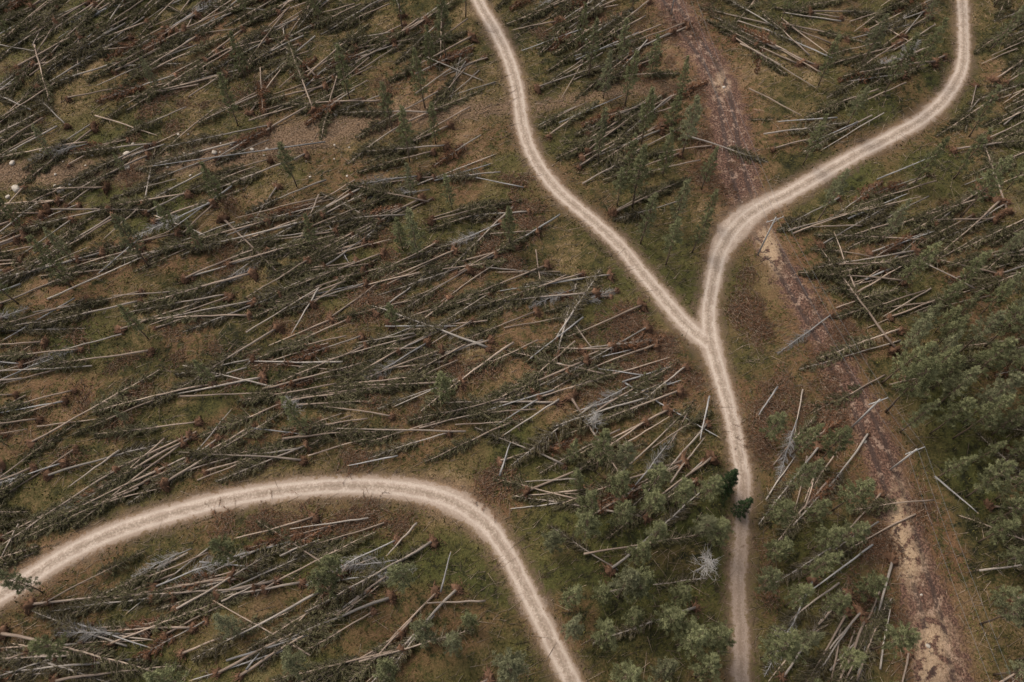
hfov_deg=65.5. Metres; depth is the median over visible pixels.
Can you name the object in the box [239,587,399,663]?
fallen pine tree
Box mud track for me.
[652,0,977,681]
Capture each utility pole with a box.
[757,216,782,254]
[851,397,887,427]
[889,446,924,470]
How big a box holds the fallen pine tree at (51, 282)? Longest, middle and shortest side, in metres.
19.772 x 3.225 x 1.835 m
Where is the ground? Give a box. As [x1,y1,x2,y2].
[0,0,1023,681]
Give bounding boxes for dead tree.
[0,306,29,320]
[0,351,32,375]
[0,452,74,485]
[2,345,81,378]
[28,143,88,161]
[54,619,120,643]
[55,495,99,511]
[67,0,126,23]
[131,548,191,578]
[132,198,223,238]
[145,547,247,594]
[158,0,221,35]
[217,264,258,285]
[283,396,304,416]
[306,532,409,585]
[329,560,417,585]
[338,553,397,572]
[349,166,428,187]
[363,332,438,380]
[367,185,429,200]
[439,217,508,250]
[529,287,573,308]
[567,289,613,306]
[585,408,605,427]
[586,385,629,407]
[618,433,675,506]
[686,544,719,579]
[763,570,826,676]
[774,419,797,482]
[776,309,841,353]
[846,55,899,83]
[899,39,920,60]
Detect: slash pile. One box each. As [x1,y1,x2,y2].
[0,59,38,77]
[0,337,50,376]
[24,107,48,129]
[46,442,97,476]
[55,306,99,328]
[57,324,92,356]
[62,377,105,420]
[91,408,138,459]
[92,357,126,376]
[103,347,144,367]
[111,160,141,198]
[116,363,159,413]
[122,123,142,145]
[123,374,145,420]
[134,96,165,128]
[149,93,175,102]
[156,78,194,99]
[156,321,187,346]
[159,336,187,370]
[160,112,184,138]
[166,59,192,73]
[171,97,195,109]
[189,311,215,326]
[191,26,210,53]
[192,101,210,109]
[192,332,234,359]
[206,498,248,553]
[210,252,246,289]
[212,241,236,259]
[213,97,242,111]
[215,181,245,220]
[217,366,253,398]
[226,81,256,109]
[236,503,278,533]
[238,341,266,368]
[238,491,280,543]
[245,349,287,373]
[245,452,282,468]
[252,73,283,91]
[257,507,278,536]
[258,312,297,341]
[260,506,289,530]
[271,506,308,529]
[287,295,303,323]
[290,318,326,340]
[291,490,324,531]
[297,297,334,327]
[313,498,369,544]
[321,303,348,336]
[331,279,395,305]
[332,492,366,540]
[335,440,362,475]
[336,444,387,481]
[343,351,368,381]
[344,277,377,327]
[345,491,391,544]
[347,508,385,533]
[351,267,417,295]
[351,292,382,336]
[354,488,382,539]
[355,277,383,297]
[355,385,398,419]
[362,77,402,92]
[367,290,405,327]
[370,287,399,306]
[371,224,410,245]
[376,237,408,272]
[379,504,422,537]
[383,269,414,284]
[383,514,416,539]
[385,288,408,318]
[399,299,441,318]
[402,392,434,431]
[409,11,443,32]
[413,287,474,314]
[423,251,458,269]
[429,245,450,265]
[440,341,459,374]
[442,347,467,373]
[445,349,505,387]
[456,334,490,348]
[458,340,508,393]
[460,234,511,259]
[468,261,486,281]
[470,233,512,256]
[470,463,509,486]
[472,467,495,497]
[473,458,500,510]
[476,449,527,521]
[480,200,525,221]
[481,216,512,241]
[488,387,529,430]
[489,252,533,273]
[493,250,545,279]
[494,166,520,189]
[497,170,539,197]
[504,189,532,221]
[508,189,536,220]
[512,209,543,254]
[513,214,542,233]
[515,215,543,229]
[517,198,557,217]
[531,217,548,236]
[571,382,610,407]
[584,319,606,344]
[588,308,615,334]
[588,381,615,419]
[598,358,625,390]
[601,350,623,372]
[605,291,640,337]
[606,355,646,386]
[608,353,634,387]
[611,311,648,361]
[612,381,640,419]
[615,295,642,336]
[616,354,639,378]
[617,337,652,357]
[619,305,662,336]
[624,385,651,419]
[627,347,657,373]
[627,356,675,388]
[632,22,648,32]
[634,372,684,404]
[637,52,651,81]
[639,349,679,386]
[645,328,686,352]
[647,361,676,398]
[648,5,682,21]
[651,351,683,377]
[651,393,676,408]
[653,332,677,353]
[653,340,677,361]
[658,350,686,383]
[660,49,677,69]
[662,15,679,35]
[662,81,687,97]
[663,351,690,386]
[665,32,680,43]
[674,22,709,39]
[674,360,706,396]
[681,352,709,398]
[685,29,703,50]
[685,122,720,149]
[688,82,710,107]
[688,167,724,189]
[689,137,707,159]
[699,17,712,29]
[699,119,713,141]
[701,0,721,20]
[703,179,738,203]
[720,292,751,339]
[723,156,742,171]
[724,299,750,320]
[730,278,757,323]
[734,256,766,292]
[735,404,788,437]
[735,433,785,458]
[736,297,772,319]
[738,302,775,344]
[741,313,781,344]
[742,388,795,418]
[742,534,779,561]
[743,388,782,450]
[744,304,769,326]
[746,431,784,462]
[746,452,779,473]
[747,423,769,449]
[748,375,779,394]
[748,385,791,416]
[750,290,773,318]
[750,399,773,415]
[753,567,791,620]
[758,555,773,575]
[767,360,796,402]
[768,364,795,396]
[775,428,805,451]
[778,398,817,417]
[780,393,812,425]
[788,411,817,460]
[789,383,811,400]
[798,303,825,327]
[799,399,849,426]
[800,322,829,370]
[801,369,851,403]
[808,360,868,390]
[810,293,830,311]
[811,329,846,357]
[812,322,850,344]
[813,389,846,427]
[818,393,850,429]
[819,396,858,433]
[824,590,846,621]
[826,326,870,370]
[828,319,865,344]
[832,300,853,316]
[832,619,891,652]
[837,557,902,622]
[838,317,861,331]
[840,521,901,570]
[845,333,872,364]
[851,525,904,561]
[853,583,896,607]
[863,520,885,560]
[865,543,906,564]
[867,509,906,572]
[891,604,916,632]
[904,487,939,546]
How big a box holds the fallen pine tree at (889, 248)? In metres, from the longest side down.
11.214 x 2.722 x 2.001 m
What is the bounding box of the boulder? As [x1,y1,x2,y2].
[11,185,19,192]
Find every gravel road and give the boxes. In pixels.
[0,471,589,681]
[468,0,704,349]
[694,0,973,681]
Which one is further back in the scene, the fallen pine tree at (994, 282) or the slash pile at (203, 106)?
the slash pile at (203, 106)
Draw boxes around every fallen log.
[0,82,55,117]
[0,204,56,222]
[0,363,91,373]
[0,524,18,557]
[1,401,62,413]
[2,298,74,340]
[12,641,120,672]
[15,247,88,277]
[37,417,109,426]
[38,268,106,279]
[46,333,121,354]
[47,254,142,299]
[55,613,155,642]
[66,619,151,648]
[67,629,154,639]
[68,450,119,487]
[84,620,150,629]
[84,636,145,643]
[88,30,138,55]
[95,69,131,86]
[95,115,161,135]
[97,234,143,274]
[97,431,196,476]
[98,552,187,594]
[103,16,144,44]
[103,207,137,239]
[104,300,205,339]
[106,488,160,501]
[107,286,188,300]
[122,128,181,159]
[126,84,197,97]
[126,546,209,613]
[145,141,324,166]
[148,290,242,325]
[151,68,217,86]
[153,215,203,235]
[155,297,270,319]
[162,374,223,392]
[167,186,231,231]
[167,577,235,590]
[169,44,225,75]
[173,408,231,470]
[190,650,283,680]
[192,0,231,26]
[199,561,282,570]
[204,94,257,120]
[210,599,309,655]
[221,579,265,601]
[226,634,312,661]
[230,446,299,456]
[233,219,296,243]
[233,499,330,539]
[235,196,323,218]
[235,541,288,556]
[245,356,342,366]
[245,644,266,669]
[246,253,312,297]
[246,283,321,332]
[248,0,322,21]
[248,106,293,120]
[248,518,301,554]
[251,427,310,434]
[252,343,327,366]
[256,93,316,116]
[272,76,325,94]
[274,363,372,374]
[280,535,318,556]
[288,517,367,529]
[290,288,318,335]
[296,3,354,20]
[299,179,354,213]
[300,194,318,234]
[302,189,349,220]
[302,284,357,296]
[313,641,396,681]
[322,57,369,94]
[328,272,419,292]
[331,425,465,431]
[332,269,399,315]
[338,572,386,619]
[348,455,397,465]
[358,332,414,342]
[365,320,454,367]
[369,576,450,661]
[385,322,459,329]
[387,522,417,555]
[395,377,458,405]
[400,283,442,304]
[400,318,461,349]
[418,152,495,184]
[418,344,465,369]
[424,596,485,607]
[428,57,483,81]
[430,264,494,308]
[434,163,492,180]
[440,551,451,592]
[441,57,487,73]
[442,51,492,76]
[450,70,479,95]
[468,176,522,187]
[483,389,554,410]
[487,214,559,259]
[494,400,536,426]
[495,268,559,273]
[497,278,582,291]
[499,441,511,475]
[503,398,559,435]
[510,501,563,512]
[512,16,560,29]
[516,477,604,495]
[519,29,581,51]
[524,476,581,486]
[528,317,583,359]
[544,15,593,50]
[556,52,602,79]
[559,94,623,122]
[560,363,643,374]
[561,57,584,97]
[573,381,670,412]
[576,31,639,59]
[576,353,670,387]
[597,465,676,506]
[602,348,633,356]
[609,24,660,45]
[622,367,667,382]
[622,416,670,444]
[624,382,720,438]
[645,380,681,391]
[670,436,704,482]
[700,396,710,440]
[740,43,783,65]
[745,34,831,72]
[749,88,807,116]
[755,51,819,88]
[758,386,777,416]
[763,27,831,57]
[766,457,794,499]
[777,116,837,122]
[781,17,827,54]
[781,48,820,72]
[783,10,840,21]
[794,389,803,435]
[794,544,873,603]
[804,473,817,509]
[815,121,857,140]
[821,112,883,150]
[834,231,865,303]
[839,194,926,215]
[843,258,922,283]
[847,69,916,84]
[847,193,908,218]
[855,253,921,292]
[857,255,904,284]
[857,606,876,674]
[861,13,899,35]
[864,82,906,100]
[864,295,943,328]
[865,251,925,279]
[876,155,936,179]
[878,605,895,669]
[881,287,931,317]
[892,24,935,50]
[893,230,936,245]
[899,643,916,681]
[908,283,989,313]
[934,476,977,513]
[936,236,977,266]
[939,261,1014,285]
[978,48,1017,63]
[983,249,1023,262]
[990,40,1023,55]
[1003,107,1023,124]
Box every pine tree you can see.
[0,0,11,14]
[0,0,102,54]
[0,1,46,43]
[0,7,33,26]
[0,16,8,35]
[0,21,39,60]
[0,40,58,57]
[0,57,35,85]
[0,72,18,91]
[0,89,31,109]
[0,102,41,121]
[0,107,49,134]
[0,117,42,148]
[0,135,34,157]
[0,141,86,162]
[0,178,31,217]
[0,186,64,219]
[0,190,53,231]
[0,194,64,210]
[0,197,24,229]
[0,202,118,235]
[0,213,18,226]
[0,224,28,239]
[0,229,40,245]
[0,234,21,251]
[0,238,51,256]
[0,245,51,275]
[0,249,31,265]
[0,251,14,259]
[0,252,37,266]
[0,252,90,283]
[0,260,100,308]
[0,266,15,281]
[0,279,18,303]
[0,294,97,331]
[0,312,16,321]
[0,319,42,332]
[0,334,57,349]
[0,337,41,367]
[0,342,91,361]
[0,355,50,374]
[0,369,60,388]
[0,377,22,381]
[0,381,83,414]
[0,389,25,401]
[0,394,75,428]
[0,410,50,430]
[0,420,79,477]
[0,428,26,437]
[0,436,8,445]
[0,438,90,505]
[0,456,11,478]
[0,457,132,552]
[0,461,48,480]
[0,473,30,497]
[0,490,88,541]
[0,498,30,522]
[0,515,25,533]
[0,542,38,565]
[0,549,39,570]
[0,566,43,594]
[0,618,152,676]
[0,640,85,651]
[0,643,23,660]
[0,644,101,672]
[0,645,127,681]
[0,647,67,668]
[0,651,151,681]
[0,657,64,676]
[0,665,53,680]
[1,0,45,20]
[1,54,49,94]
[1,75,49,114]
[1,125,51,143]
[1,210,125,286]
[1,630,84,652]
[2,0,22,16]
[2,2,64,35]
[2,213,77,267]
[2,243,118,283]
[2,647,38,665]
[3,125,57,155]
[3,323,91,336]
[4,0,24,12]
[5,0,51,39]
[5,199,63,204]
[6,5,58,42]
[7,16,68,98]
[7,201,90,235]
[8,647,78,664]
[9,20,102,76]
[14,583,162,621]
[15,367,161,454]
[17,122,108,188]
[18,487,138,541]
[20,212,97,271]
[20,294,148,334]
[22,120,104,171]
[22,179,116,200]
[24,0,40,9]
[24,55,124,94]
[25,0,65,14]
[25,51,114,69]
[25,234,71,286]
[26,632,72,660]
[27,32,84,87]
[28,347,163,373]
[29,90,73,134]
[30,1,89,30]
[30,41,80,75]
[30,123,52,158]
[30,231,92,263]
[31,0,100,43]
[31,219,111,271]
[31,606,127,646]
[32,1,61,45]
[32,31,132,93]
[33,44,54,103]
[33,296,108,312]
[33,459,171,530]
[35,434,178,485]
[35,470,153,537]
[36,28,112,77]
[36,549,146,608]
[38,198,173,217]
[39,14,92,60]
[39,238,149,279]
[40,657,184,681]
[42,150,159,209]
[42,227,74,262]
[44,8,97,60]
[45,595,159,616]
[50,17,126,62]
[50,22,125,66]
[51,288,160,316]
[51,573,174,620]
[52,0,102,58]
[52,137,151,190]
[52,448,166,522]
[54,159,127,210]
[54,251,125,263]
[61,79,143,106]
[62,43,145,56]
[66,0,104,33]
[66,131,137,171]
[66,137,135,152]
[66,226,190,258]
[67,424,211,505]
[68,137,163,156]
[69,18,85,76]
[70,429,197,528]
[71,16,150,49]
[71,559,246,612]
[72,234,210,271]
[72,389,167,435]
[74,473,116,503]
[76,454,189,516]
[76,616,208,643]
[78,23,118,43]
[78,144,165,172]
[83,0,143,40]
[83,21,189,82]
[86,426,195,484]
[87,441,215,501]
[90,0,122,49]
[91,183,202,211]
[92,385,202,415]
[92,409,220,439]
[92,438,164,500]
[94,70,181,103]
[98,593,230,652]
[99,82,159,123]
[101,0,139,18]
[102,579,274,604]
[103,24,169,60]
[104,0,121,10]
[108,32,187,75]
[108,178,175,199]
[108,231,169,253]
[109,213,148,265]
[111,152,124,170]
[112,59,190,67]
[113,409,129,422]
[113,552,207,593]
[117,303,148,338]
[117,612,184,635]
[118,0,152,35]
[119,10,134,27]
[119,34,208,86]
[119,163,216,217]
[122,10,207,55]
[124,38,182,67]
[124,106,185,133]
[125,40,199,71]
[125,43,195,70]
[125,46,220,110]
[125,287,234,314]
[125,426,231,505]
[128,63,231,101]
[130,263,265,309]
[130,365,272,408]
[132,239,211,272]
[132,616,209,662]
[134,170,235,220]
[135,135,246,173]
[136,139,159,204]
[136,150,224,186]
[137,0,174,36]
[137,224,230,268]
[138,9,203,55]
[138,309,252,326]
[139,56,157,86]
[140,457,230,489]
[142,0,167,15]
[142,661,189,681]
[143,221,234,257]
[147,186,244,227]
[148,4,199,28]
[148,34,229,77]
[148,205,212,262]
[149,0,187,15]
[149,572,311,612]
[150,300,237,329]
[152,200,174,226]
[152,422,256,486]
[153,109,212,158]
[153,408,292,506]
[153,572,290,610]
[154,315,293,403]
[155,441,274,472]
[156,573,281,642]
[157,216,278,252]
[160,0,189,38]
[162,574,245,600]
[165,23,244,38]
[165,120,278,149]
[165,540,292,625]
[165,562,289,606]
[166,6,197,58]
[166,64,232,80]
[167,66,252,87]
[168,30,266,73]
[168,554,270,594]
[169,49,231,93]
[170,548,259,588]
[171,12,231,42]
[171,607,295,670]
[172,367,246,390]
[173,251,263,320]
[174,236,287,284]
[174,349,263,378]
[175,0,256,33]
[175,291,282,333]
[176,27,250,83]
[177,444,319,472]
[179,220,264,257]
[179,385,299,397]
[181,0,206,16]
[183,361,285,389]
[184,220,204,253]
[185,247,283,287]
[188,209,315,254]
[189,62,237,96]
[189,585,331,662]
[192,359,217,384]
[196,92,256,124]
[196,396,297,439]
[197,166,255,192]
[197,441,287,480]
[197,444,294,481]
[198,0,264,11]
[198,26,266,62]
[198,37,272,77]
[198,161,223,201]
[199,0,244,33]
[203,0,230,16]
[203,588,367,681]
[204,147,318,193]
[205,533,344,609]
[206,150,279,178]
[206,533,240,565]
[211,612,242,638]
[213,209,292,282]
[214,40,244,72]
[214,139,268,166]
[214,437,314,483]
[215,231,341,270]
[216,127,268,157]
[217,72,238,125]
[219,36,297,88]
[224,0,270,27]
[224,310,335,365]
[228,30,247,77]
[229,18,296,49]
[229,28,309,48]
[229,206,319,227]
[230,6,289,64]
[230,179,290,251]
[230,271,325,308]
[231,0,293,31]
[232,592,372,681]
[233,35,303,66]
[234,12,310,53]
[234,295,337,309]
[234,389,326,410]
[236,0,246,17]
[237,14,283,76]
[237,80,331,110]
[237,383,335,406]
[239,231,304,273]
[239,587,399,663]
[240,209,347,223]
[241,520,337,573]
[242,45,298,116]
[243,0,288,25]
[243,231,317,242]
[244,375,314,404]
[244,524,336,551]
[245,38,304,67]
[245,179,326,214]
[245,582,357,652]
[249,11,301,47]
[249,264,368,312]
[249,280,345,319]
[249,530,377,598]
[250,224,339,246]
[251,35,315,90]
[252,51,308,72]
[254,18,315,64]
[254,67,270,112]
[255,315,361,360]
[255,519,359,583]
[258,75,334,118]
[258,198,332,218]
[258,564,347,670]
[260,24,327,78]
[260,340,369,389]
[262,87,345,138]
[263,184,365,246]
[263,355,373,389]
[263,415,350,449]
[264,221,348,251]
[264,231,354,261]
[265,261,353,279]
[267,335,345,355]
[268,233,369,275]
[268,638,414,681]
[271,0,291,19]
[271,372,386,405]
[271,383,383,414]
[272,20,292,74]
[272,261,379,278]
[274,392,388,410]
[275,142,296,186]
[275,244,388,294]
[276,382,389,408]
[277,95,393,110]
[277,583,383,654]
[278,239,380,273]
[279,55,317,87]
[279,276,370,314]
[280,327,373,367]
[280,395,308,435]
[280,644,310,680]
[281,412,367,437]
[281,413,340,439]
[282,418,391,449]
[282,603,386,664]
[283,0,312,38]
[284,255,361,298]
[286,40,316,114]
[286,190,357,233]
[288,422,350,460]
[289,195,377,242]
[289,210,365,233]
[289,237,366,264]
[289,238,358,258]
[291,576,385,650]
[292,520,395,553]
[293,654,356,681]
[295,95,367,115]
[296,0,325,28]
[298,42,363,78]
[299,334,416,369]
[299,554,374,589]
[300,3,360,30]
[301,23,370,84]
[301,255,380,318]
[302,190,397,229]
[302,212,316,249]
[302,531,448,614]
[303,34,399,91]
[303,212,383,257]
[304,80,367,115]
[304,89,354,125]
[304,400,402,424]
[305,202,398,231]
[306,563,340,599]
[308,427,394,455]
[309,0,321,19]
[311,542,423,647]
[312,225,380,265]
[313,66,372,97]
[313,622,410,681]
[314,358,454,381]
[314,552,346,585]
[315,76,336,138]
[316,38,401,74]
[319,0,379,34]
[319,191,385,226]
[319,217,391,270]
[320,174,399,219]
[321,89,398,117]
[321,192,427,255]
[323,208,405,226]
[325,48,374,69]
[326,3,389,35]
[326,342,405,392]
[329,0,383,27]
[329,201,406,234]
[329,258,427,283]
[329,380,417,394]
[330,203,401,229]
[332,29,399,45]
[332,369,476,394]
[333,35,390,84]
[333,43,352,98]
[335,298,416,321]
[337,104,439,120]
[337,340,447,389]
[340,173,437,191]
[342,0,385,17]
[342,619,411,681]
[343,21,406,53]
[344,126,397,165]
[344,180,428,202]
[346,188,434,234]
[348,343,421,359]
[349,30,450,52]
[352,327,412,350]
[353,171,430,213]
[354,29,422,75]
[355,84,451,139]
[356,147,443,174]
[356,238,447,283]
[359,368,455,389]
[359,416,451,448]
[359,623,474,662]
[361,117,455,164]
[364,15,434,53]
[365,135,458,157]
[365,252,454,320]
[365,425,460,460]
[367,286,455,362]
[368,242,461,288]
[369,575,469,681]
[370,302,505,353]
[372,656,397,681]
[377,81,393,128]
[377,249,510,296]
[377,377,467,410]
[377,615,434,681]
[378,324,458,363]
[379,291,487,334]
[380,196,435,224]
[381,251,449,294]
[383,359,457,392]
[384,302,398,330]
[385,561,416,593]
[387,25,480,82]
[389,86,485,139]
[389,339,482,382]
[390,0,407,28]
[390,217,407,249]
[393,2,407,20]
[394,18,444,63]
[394,311,486,361]
[395,104,414,161]
[395,320,486,335]
[396,1,447,38]
[396,263,482,317]
[397,325,501,366]
[401,242,524,280]
[402,0,457,35]
[403,162,414,195]
[403,206,425,258]
[404,231,491,261]
[406,395,504,427]
[407,47,474,78]
[408,47,427,108]
[408,106,469,144]
[409,18,467,65]
[409,612,436,647]
[416,51,473,93]
[418,196,522,227]
[418,290,488,318]
[419,404,507,428]
[420,28,467,48]
[420,342,513,412]
[423,24,435,69]
[423,292,498,336]
[423,416,518,463]
[424,44,473,71]
[424,198,497,222]
[424,390,573,413]
[426,67,465,110]
[426,195,518,232]
[427,102,439,143]
[430,370,455,403]
[432,81,495,102]
[432,134,480,167]
[433,0,452,59]
[434,11,448,70]
[434,198,515,281]
[436,166,500,184]
[436,252,563,311]
[437,55,472,105]
[441,173,456,208]
[442,257,506,269]
[442,630,461,655]
[444,400,535,424]
[448,304,548,345]
[449,224,542,276]
[451,293,525,315]
[454,208,531,222]
[455,387,542,417]
[455,413,531,429]
[460,609,478,630]
[462,224,548,241]
[463,280,610,309]
[463,339,538,375]
[467,289,544,325]
[474,351,604,411]
[474,424,569,469]
[474,661,496,681]
[477,260,569,278]
[484,335,622,397]
[487,274,566,318]
[488,269,588,304]
[491,647,530,681]
[492,437,582,471]
[492,472,606,519]
[495,0,509,10]
[500,365,575,407]
[501,205,517,242]
[504,0,566,25]
[504,310,583,327]
[505,340,575,409]
[505,346,603,374]
[507,436,651,500]
[509,0,531,11]
[511,405,593,468]
[511,490,656,523]
[518,1,558,29]
[519,0,586,33]
[522,265,617,288]
[522,373,581,412]
[526,339,613,355]
[527,0,564,20]
[527,58,620,95]
[530,368,622,403]
[535,12,625,49]
[535,249,549,313]
[536,4,589,55]
[537,102,586,129]
[538,293,651,347]
[539,429,620,475]
[540,54,590,89]
[541,528,565,553]
[542,99,599,145]
[543,287,620,313]
[545,34,601,72]
[545,317,661,385]
[547,290,614,302]
[547,524,617,570]
[548,24,580,51]
[548,267,602,346]
[549,0,575,18]
[552,0,636,31]
[552,17,606,55]
[552,397,646,429]
[554,268,583,360]
[555,124,624,160]
[557,0,597,22]
[557,379,697,440]
[558,584,584,611]
[559,0,586,20]
[559,382,636,501]
[560,334,664,382]
[561,0,587,12]
[561,447,696,506]
[561,613,584,640]
[562,307,594,351]
[562,398,679,463]
[565,121,617,158]
[565,487,638,500]
[566,0,605,29]
[566,438,580,462]
[569,467,584,489]
[570,354,630,388]
[571,37,611,61]
[571,123,650,176]
[571,331,671,356]
[571,414,662,474]
[572,508,602,544]
[573,47,640,102]
[573,94,658,136]
[574,359,680,420]
[575,2,590,46]
[575,6,634,49]
[575,123,669,164]
[575,126,642,165]
[575,488,599,514]
[576,93,666,158]
[578,15,645,51]
[580,104,637,126]
[581,16,601,77]
[582,101,656,136]
[582,147,644,183]
[584,526,704,554]
[586,26,677,75]
[586,105,626,126]
[588,427,615,472]
[590,618,618,652]
[591,117,668,166]
[591,581,612,605]
[591,593,707,646]
[592,107,609,159]
[592,464,677,515]
[595,455,689,514]
[596,49,615,97]
[596,56,662,85]
[597,0,653,42]
[597,122,622,134]
[597,399,696,482]
[597,471,718,585]
[597,567,708,594]
[598,52,661,80]
[599,372,675,412]
[600,148,689,180]
[601,36,653,90]
[602,175,692,222]
[604,20,693,61]
[604,444,727,541]
[606,20,695,52]
[606,469,631,497]
[606,499,635,528]
[607,563,642,602]
[609,87,670,135]
[609,660,642,681]
[610,10,630,64]
[610,106,674,128]
[610,201,679,222]
[612,94,655,123]
[612,166,627,205]
[612,185,659,219]
[615,52,653,78]
[615,441,639,469]
[616,18,631,65]
[618,68,679,79]
[621,49,640,105]
[621,119,693,160]
[621,605,644,632]
[622,95,671,137]
[622,566,656,603]
[623,133,639,179]
[623,467,707,527]
[624,143,652,207]
[626,160,700,179]
[626,539,651,565]
[628,88,686,127]
[629,0,639,6]
[630,360,700,415]
[631,115,683,144]
[631,416,714,507]
[636,86,656,144]
[637,139,717,159]
[637,191,658,243]
[639,485,666,518]
[640,462,672,491]
[642,675,667,681]
[643,453,710,511]
[643,519,668,546]
[646,33,662,71]
[649,656,678,681]
[651,413,687,469]
[651,599,689,638]
[652,408,712,447]
[655,80,708,104]
[658,127,675,176]
[662,216,683,265]
[663,88,682,129]
[667,579,692,607]
[668,179,691,223]
[669,475,697,508]
[672,615,713,660]
[675,128,768,163]
[676,55,691,92]
[678,94,705,155]
[688,650,722,681]
[689,513,718,541]
[690,207,713,252]
[696,474,724,502]
[698,4,789,34]
[701,146,718,189]
[702,188,718,216]
[703,619,735,654]
[705,18,758,49]
[705,515,733,546]
[709,14,776,48]
[719,31,804,70]
[723,31,786,49]
[724,0,777,29]
[727,30,787,75]
[734,0,762,22]
[738,20,803,46]
[738,24,809,67]
[747,115,835,126]
[753,30,769,73]
[753,566,783,593]
[757,436,827,526]
[758,411,789,440]
[758,625,808,664]
[759,469,806,529]
[761,13,809,55]
[761,582,839,640]
[763,118,850,136]
[763,536,793,563]
[764,17,834,51]
[764,129,846,155]
[764,496,796,528]
[765,530,852,586]
[768,582,859,681]
[769,482,826,550]
[770,585,843,681]
[773,414,818,464]
[774,4,850,21]
[776,219,861,234]
[777,19,870,44]
[777,194,850,232]
[781,0,794,19]
[783,582,814,609]
[784,456,807,541]
[784,458,824,491]
[788,205,862,231]
[789,423,824,456]
[789,451,825,540]
[792,599,871,681]
[793,201,884,233]
[793,473,838,524]
[794,607,853,681]
[795,629,824,654]
[796,625,849,681]
[798,266,915,291]
[798,339,900,371]
[799,0,870,9]
[799,415,844,449]
[801,4,874,18]
[801,550,843,579]
[802,113,828,164]
[802,115,871,153]
[803,446,841,498]
[804,88,878,120]
[804,499,832,523]
[807,374,885,414]
[808,521,878,569]
[809,223,888,249]
[809,245,874,258]
[811,199,896,257]
[811,523,845,552]
[812,227,932,246]
[812,239,922,271]
[814,429,870,507]
[816,321,914,362]
[817,34,841,84]
[817,168,851,220]
[818,41,899,69]
[818,424,854,459]
[818,589,852,616]
[819,246,903,362]
[819,485,889,556]
[822,274,893,295]
[824,250,916,278]
[824,511,927,563]
[825,42,880,56]
[825,179,883,220]
[825,630,855,681]
[826,57,891,98]
[827,577,853,681]
[827,615,870,681]
[829,596,896,670]
[832,477,877,513]
[834,290,925,319]
[836,285,904,307]
[836,646,867,671]
[837,71,892,83]
[837,520,870,547]
[838,253,915,271]
[840,57,943,80]
[842,19,929,46]
[842,673,856,681]
[844,85,869,128]
[844,603,878,681]
[845,198,953,250]
[847,494,933,516]
[848,37,907,76]
[848,584,881,676]
[849,4,899,21]
[849,545,908,681]
[850,45,902,67]
[852,180,936,208]
[852,301,945,318]
[854,5,895,31]
[854,570,889,601]
[856,596,892,680]
[861,13,889,64]
[861,47,926,80]
[861,181,915,197]
[861,196,928,232]
[863,223,949,259]
[864,1,927,40]
[864,9,927,34]
[864,58,915,89]
[869,7,938,56]
[869,232,915,260]
[870,619,922,658]
[871,170,935,202]
[872,177,919,195]
[873,212,951,275]
[879,198,912,242]
[879,282,976,326]
[880,0,916,10]
[881,341,935,383]
[882,52,954,84]
[883,31,920,93]
[884,254,937,284]
[885,356,941,412]
[889,362,971,384]
[890,345,1019,382]
[891,245,984,296]
[892,0,914,14]
[892,249,1013,283]
[895,0,933,40]
[896,210,1002,229]
[897,241,942,286]
[898,0,947,17]
[899,312,933,356]
[899,398,941,432]
[904,213,975,250]
[909,180,987,234]
[910,344,962,391]
[912,301,943,337]
[913,136,950,181]
[913,191,992,221]
[916,17,949,69]
[916,295,989,313]
[923,0,939,26]
[924,329,964,362]
[929,396,977,433]
[930,354,967,389]
[931,365,981,409]
[932,315,970,350]
[933,93,1003,137]
[933,191,1010,259]
[933,305,961,331]
[934,189,977,225]
[934,211,1014,242]
[934,281,963,307]
[937,454,978,477]
[944,135,1023,158]
[945,246,1013,268]
[947,266,1020,285]
[951,98,980,131]
[952,393,1015,438]
[953,127,994,179]
[953,219,1023,252]
[953,251,986,292]
[956,290,983,317]
[956,310,1005,353]
[957,198,1012,232]
[957,513,1023,547]
[959,338,1021,350]
[960,154,1013,217]
[960,336,1018,385]
[961,152,1023,180]
[961,370,1023,423]
[963,79,982,132]
[964,162,1016,184]
[964,248,1023,275]
[964,457,1017,497]
[965,249,992,279]
[967,83,1023,104]
[969,84,1001,136]
[970,267,1020,295]
[971,425,1023,485]
[971,440,1007,462]
[972,248,1023,264]
[973,22,1020,53]
[973,337,1010,367]
[977,134,1017,222]
[977,519,1020,543]
[978,388,1008,410]
[978,498,1012,511]
[979,559,1023,575]
[979,593,1023,628]
[980,279,1015,314]
[981,105,1023,127]
[983,60,1022,83]
[984,234,1023,272]
[984,302,1023,346]
[985,120,1023,148]
[985,411,1023,430]
[986,79,1023,89]
[987,124,1023,147]
[987,491,1023,526]
[988,265,1023,275]
[989,6,1023,51]
[989,222,1023,247]
[989,422,1023,438]
[989,583,1022,605]
[990,106,1023,129]
[990,248,1023,269]
[991,5,1023,21]
[991,404,1023,436]
[991,545,1023,567]
[992,658,1023,681]
[993,0,1011,20]
[993,67,1023,92]
[994,231,1023,260]
[994,362,1023,378]
[994,470,1023,500]
[997,353,1023,389]
[998,296,1023,329]
[999,267,1023,302]
[999,654,1023,681]
[1001,50,1023,73]
[1001,347,1023,370]
[1001,442,1017,457]
[1003,33,1023,47]
[1003,95,1023,110]
[1003,452,1023,461]
[1004,0,1012,7]
[1005,395,1023,419]
[1005,437,1023,460]
[1005,664,1022,681]
[1007,159,1023,188]
[1008,67,1023,98]
[1009,59,1023,77]
[1010,26,1023,36]
[1010,229,1023,250]
[1011,13,1023,27]
[1013,261,1023,270]
[1015,327,1023,343]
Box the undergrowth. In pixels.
[0,0,1023,681]
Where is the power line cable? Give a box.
[683,1,1013,681]
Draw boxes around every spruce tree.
[708,468,738,507]
[730,496,753,521]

